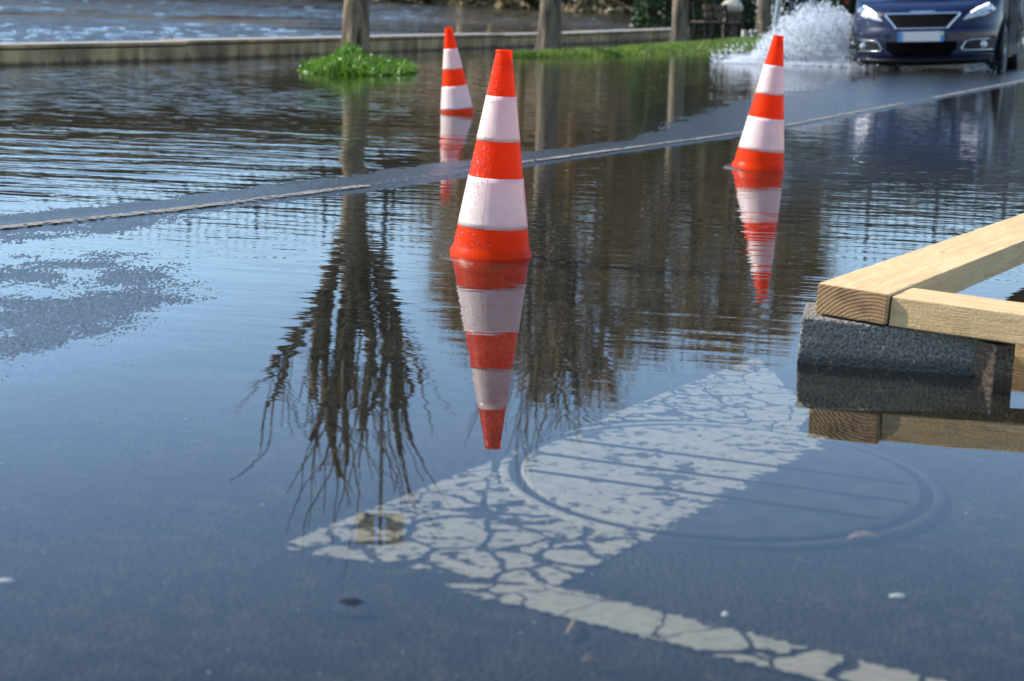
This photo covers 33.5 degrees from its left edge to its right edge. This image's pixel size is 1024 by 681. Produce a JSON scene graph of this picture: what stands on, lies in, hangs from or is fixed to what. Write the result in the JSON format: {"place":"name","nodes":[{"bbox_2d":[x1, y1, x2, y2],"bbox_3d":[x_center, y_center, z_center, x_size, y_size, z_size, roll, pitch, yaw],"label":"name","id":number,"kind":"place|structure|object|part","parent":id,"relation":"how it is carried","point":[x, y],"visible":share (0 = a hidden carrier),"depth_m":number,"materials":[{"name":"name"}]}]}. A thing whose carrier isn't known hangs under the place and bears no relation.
{"place":"outdoors","nodes":[
{"label":"outdoors","id":0,"kind":"place"},
{"bbox_2d":[0,0,691,42],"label":"river","id":1,"kind":"structure","parent":0,"point":[21,21],"depth_m":39.99,"materials":[{"name":"liquid"}]},
{"bbox_2d":[0,68,1023,680],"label":"road","id":2,"kind":"structure","parent":0,"point":[322,378],"depth_m":2.98,"materials":[{"name":"grey asphalt"}]},
{"bbox_2d":[0,578,14,584],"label":"pebble","id":3,"kind":"object","parent":2,"relation":"on","point":[4,581],"visible":1,"depth_m":2.13,"materials":[{"name":"grey stone"}]},
{"bbox_2d":[308,598,372,613],"bbox_3d":[-0.209,0.325,2.079,0.080,0.013,0.024,-1,12,-14],"label":"fallen leaf","id":4,"kind":"object","parent":2,"relation":"on","point":[346,603],"visible":1,"depth_m":2.08,"materials":[{"name":"plant"}]},
{"bbox_2d":[1,396,966,673],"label":"grit","id":5,"kind":"object","parent":2,"relation":"on","point":[403,652],"visible":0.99,"depth_m":2.18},
{"bbox_2d":[0,79,1023,228],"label":"edge line marking","id":6,"kind":"object","parent":2,"relation":"on","point":[178,207],"visible":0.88,"depth_m":6.17,"materials":[{"name":"paint"}]},
{"bbox_2d":[286,358,811,586],"bbox_3d":[0.124,0.168,2.940,0.888,0.017,1.512,2,12,0],"label":"broad bar marking","id":7,"kind":"object","parent":2,"relation":"on","point":[456,527],"visible":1,"depth_m":2.44,"materials":[{"name":"paint"}]},
{"bbox_2d":[564,618,575,636],"bbox_3d":[0.073,0.344,2.054,0.009,0.011,0.054,4,12,13],"label":"fallen twig","id":8,"kind":"object","parent":2,"relation":"on","point":[571,627],"visible":1,"depth_m":2.04,"materials":[{"name":"wood"}]},
{"bbox_2d":[579,651,604,662],"bbox_3d":[0.092,0.364,1.949,0.030,0.012,0.013,1,12,-6],"label":"fallen leaf","id":9,"kind":"object","parent":2,"relation":"on","point":[589,656],"visible":1,"depth_m":1.95,"materials":[{"name":"plant"}]},
{"bbox_2d":[445,582,944,680],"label":"thin line marking","id":10,"kind":"object","parent":2,"relation":"on","point":[643,621],"visible":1,"depth_m":2.07,"materials":[{"name":"paint"}]},
{"bbox_2d":[498,421,945,551],"bbox_3d":[0.333,0.226,2.745,0.712,0.026,0.712,2,12,0],"label":"manhole cover","id":11,"kind":"object","parent":2,"relation":"on","point":[736,487],"visible":0.92,"depth_m":2.68,"materials":[{"name":"metal"}]},
{"bbox_2d":[846,530,879,538],"bbox_3d":[0.503,0.280,2.443,0.050,0.012,0.012,1,12,-6],"label":"fallen leaf","id":12,"kind":"object","parent":11,"relation":"on","point":[859,533],"visible":1,"depth_m":2.44,"materials":[{"name":"plant"}]},
{"bbox_2d":[721,611,728,617],"bbox_3d":[0.267,0.342,2.126,0.010,0.008,0.012,2,12,0],"label":"pebble","id":13,"kind":"object","parent":2,"relation":"on","point":[724,614],"visible":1,"depth_m":2.12,"materials":[{"name":"white stone"}]},
{"bbox_2d":[723,35,784,170],"bbox_3d":[1.142,-1.041,7.604,0.302,0.638,0.302,0,14,-32],"label":"traffic cone","id":14,"kind":"object","parent":2,"relation":"on","point":[761,146],"visible":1,"depth_m":7.54,"materials":[{"name":"orange plastic"}]},
{"bbox_2d":[796,302,991,388],"bbox_3d":[0.802,0.049,3.605,0.386,0.191,0.191,7,12,11],"label":"concrete block","id":15,"kind":"object","parent":2,"relation":"on","point":[834,346],"depth_m":3.51,"materials":[{"name":"grey concrete"}]},
{"bbox_2d":[815,213,1023,324],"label":"timber beam","id":16,"kind":"structure","parent":15,"relation":"on","point":[956,264],"depth_m":3.87,"materials":[{"name":"beige wood"}]},
{"bbox_2d":[889,288,1023,344],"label":"timber beam","id":17,"kind":"structure","parent":15,"relation":"on","point":[958,314],"depth_m":3.45,"materials":[{"name":"beige wood"}]},
{"bbox_2d":[889,593,906,599],"bbox_3d":[0.503,0.333,2.220,0.023,0.008,0.012,2,12,0],"label":"pebble","id":18,"kind":"object","parent":2,"relation":"on","point":[898,596],"visible":1,"depth_m":2.22,"materials":[{"name":"white stone"}]},
{"bbox_2d":[849,0,1021,72],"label":"blue car","id":19,"kind":"object","parent":2,"relation":"on","point":[922,32],"visible":0.96,"depth_m":19.58,"materials":[{"name":"blue paint"}]},
{"bbox_3d":[6.157,-3.987,20.921,0.056,0.670,1.000,3,12,20],"label":"door","id":20,"kind":"part","parent":19,"relation":"part of","materials":[{"name":"blue paint"}]},
{"bbox_3d":[6.449,-4.147,21.713,0.056,0.670,0.680,3,12,20],"label":"door","id":21,"kind":"part","parent":19,"relation":"part of","materials":[{"name":"blue paint"}]},
{"bbox_2d":[0,13,1023,269],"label":"flood water","id":22,"kind":"structure","parent":0,"point":[952,163],"depth_m":8.50,"materials":[{"name":"blue liquid"}]},
{"bbox_2d":[297,39,417,75],"bbox_3d":[-1.410,-2.602,15.567,1.114,0.314,2.010,2,12,0],"label":"weed clump","id":23,"kind":"object","parent":22,"relation":"on","point":[353,60],"visible":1,"depth_m":15.10,"materials":[{"name":"green plant"}]},
{"bbox_2d":[438,49,542,266],"bbox_3d":[-0.043,-0.512,4.853,0.296,0.626,0.296,3,12,-6],"label":"traffic cone","id":24,"kind":"object","parent":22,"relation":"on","point":[492,227],"visible":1,"depth_m":4.79,"materials":[{"name":"orange plastic"}]},
{"bbox_2d":[709,0,1003,72],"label":"water splash","id":25,"kind":"object","parent":22,"relation":"on","point":[839,52],"visible":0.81,"depth_m":20.37,"materials":[{"name":"white liquid"}]},
{"bbox_2d":[1013,344,1023,369],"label":"timber offcut","id":26,"kind":"object","parent":22,"relation":"on","point":[1018,364],"visible":0.23,"depth_m":3.68,"materials":[{"name":"beige wood"}]},
{"bbox_2d":[386,0,755,16],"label":"river bank","id":27,"kind":"structure","parent":0,"point":[566,7],"depth_m":83.44,"materials":[{"name":"soil"}]},
{"bbox_2d":[387,0,429,3],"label":"bank bush","id":28,"kind":"object","parent":27,"relation":"on","point":[407,1],"visible":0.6,"depth_m":102.14,"materials":[{"name":"plant"}]},
{"bbox_2d":[453,0,489,6],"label":"bank bush","id":29,"kind":"object","parent":27,"relation":"on","point":[455,3],"visible":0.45,"depth_m":94.33,"materials":[{"name":"plant"}]},
{"bbox_2d":[498,0,539,8],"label":"bank bush","id":30,"kind":"object","parent":27,"relation":"on","point":[518,5],"visible":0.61,"depth_m":87.25,"materials":[{"name":"plant"}]},
{"bbox_2d":[561,0,574,4],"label":"bank bush","id":31,"kind":"object","parent":27,"relation":"on","point":[565,2],"visible":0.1,"depth_m":82.16,"materials":[{"name":"plant"}]},
{"bbox_2d":[573,0,660,15],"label":"bank bush","id":32,"kind":"object","parent":27,"relation":"on","point":[598,4],"visible":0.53,"depth_m":78.90,"materials":[{"name":"plant"}]},
{"bbox_2d":[632,0,717,12],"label":"bank bush","id":33,"kind":"object","parent":27,"relation":"on","point":[633,1],"visible":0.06,"depth_m":79.14,"materials":[{"name":"green plant"}]},
{"bbox_2d":[661,0,754,8],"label":"bank bush","id":34,"kind":"object","parent":27,"relation":"on","point":[720,1],"visible":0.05,"depth_m":79.35,"materials":[{"name":"green plant"}]},
{"bbox_2d":[512,33,835,57],"bbox_3d":[3.670,-4.906,28.304,2.400,0.147,18.123,6,12,19],"label":"grass mound","id":35,"kind":"object","parent":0,"point":[696,48],"depth_m":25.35,"materials":[{"name":"green plant"}]},
{"bbox_2d":[534,0,561,50],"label":"plane tree","id":36,"kind":"object","parent":35,"relation":"on","point":[549,35],"visible":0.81,"depth_m":21.47,"materials":[{"name":"brown plant"}]},
{"bbox_2d":[669,0,688,42],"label":"plane tree","id":37,"kind":"object","parent":35,"relation":"on","point":[679,29],"visible":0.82,"depth_m":27.41,"materials":[{"name":"brown plant"}]},
{"bbox_2d":[691,3,742,40],"bbox_3d":[3.632,-5.683,30.406,0.959,0.643,0.482,-7,14,-36],"label":"park bench","id":38,"kind":"object","parent":35,"relation":"on","point":[726,23],"visible":0.97,"depth_m":30.49,"materials":[{"name":"metal"}]},
{"bbox_2d":[741,30,747,36],"bbox_3d":[4.567,-6.013,33.445,0.087,0.170,0.160,1,12,-6],"label":"boundary post","id":39,"kind":"object","parent":35,"relation":"on","point":[744,32],"visible":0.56,"depth_m":33.37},
{"bbox_2d":[755,0,771,33],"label":"plane tree","id":40,"kind":"object","parent":35,"relation":"on","point":[764,16],"visible":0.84,"depth_m":36.27,"materials":[{"name":"brown plant"}]},
{"bbox_2d":[771,0,780,34],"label":"sign pole","id":41,"kind":"object","parent":35,"relation":"on","point":[776,12],"depth_m":31.86,"materials":[{"name":"grey metal"}]},
{"bbox_2d":[816,0,856,32],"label":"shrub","id":42,"kind":"object","parent":35,"relation":"on","point":[849,6],"visible":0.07,"depth_m":35.34,"materials":[{"name":"green plant"}]},
{"bbox_2d":[722,11,742,37],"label":"stone pillar","id":43,"kind":"structure","parent":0,"point":[735,16],"depth_m":34.23,"materials":[{"name":"grey stone"}]},
{"bbox_2d":[722,0,743,11],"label":"boulder","id":44,"kind":"object","parent":43,"relation":"on","point":[735,5],"visible":0.91,"depth_m":34.20,"materials":[{"name":"stone"}]},
{"bbox_2d":[755,0,1023,35],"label":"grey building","id":45,"kind":"structure","parent":0,"point":[1022,7],"depth_m":43.14,"materials":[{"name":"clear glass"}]},
{"bbox_2d":[1021,0,1023,34],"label":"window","id":46,"kind":"structure","parent":45,"relation":"in","point":[1022,3],"depth_m":43.06,"materials":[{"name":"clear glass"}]},
{"bbox_2d":[759,31,1023,46],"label":"pavement","id":47,"kind":"structure","parent":0,"point":[838,41],"depth_m":35.37,"materials":[{"name":"grey concrete"}]},
{"bbox_2d":[629,0,838,34],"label":"clipped hedge","id":48,"kind":"object","parent":47,"relation":"on","point":[639,20],"visible":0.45,"depth_m":37.10,"materials":[{"name":"green plant"}]},
{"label":"road surroundings","id":49,"kind":"structure","parent":0,"visible":0},
{"bbox_2d":[0,28,689,75],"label":"parapet wall","id":50,"kind":"structure","parent":49,"relation":"on","point":[38,53],"depth_m":17.68,"materials":[{"name":"concrete"}]},
{"bbox_2d":[341,0,370,55],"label":"plane tree","id":51,"kind":"object","parent":49,"relation":"on","point":[356,22],"visible":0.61,"depth_m":17.38,"materials":[{"name":"brown plant"}]},
{"bbox_2d":[440,27,473,112],"bbox_3d":[-0.363,-1.631,10.592,0.296,0.626,0.296,-7,13,-6],"label":"traffic cone","id":52,"kind":"object","parent":49,"relation":"on","point":[455,96],"visible":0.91,"depth_m":10.53,"materials":[{"name":"plastic"}]},
{"bbox_2d":[972,340,1015,393],"bbox_3d":[0.964,0.071,3.499,0.059,0.156,0.121,-5,14,-31],"label":"concrete block","id":53,"kind":"object","parent":49,"relation":"on","point":[993,367],"visible":0.28,"depth_m":3.45,"materials":[{"name":"grey concrete"}]}
]}

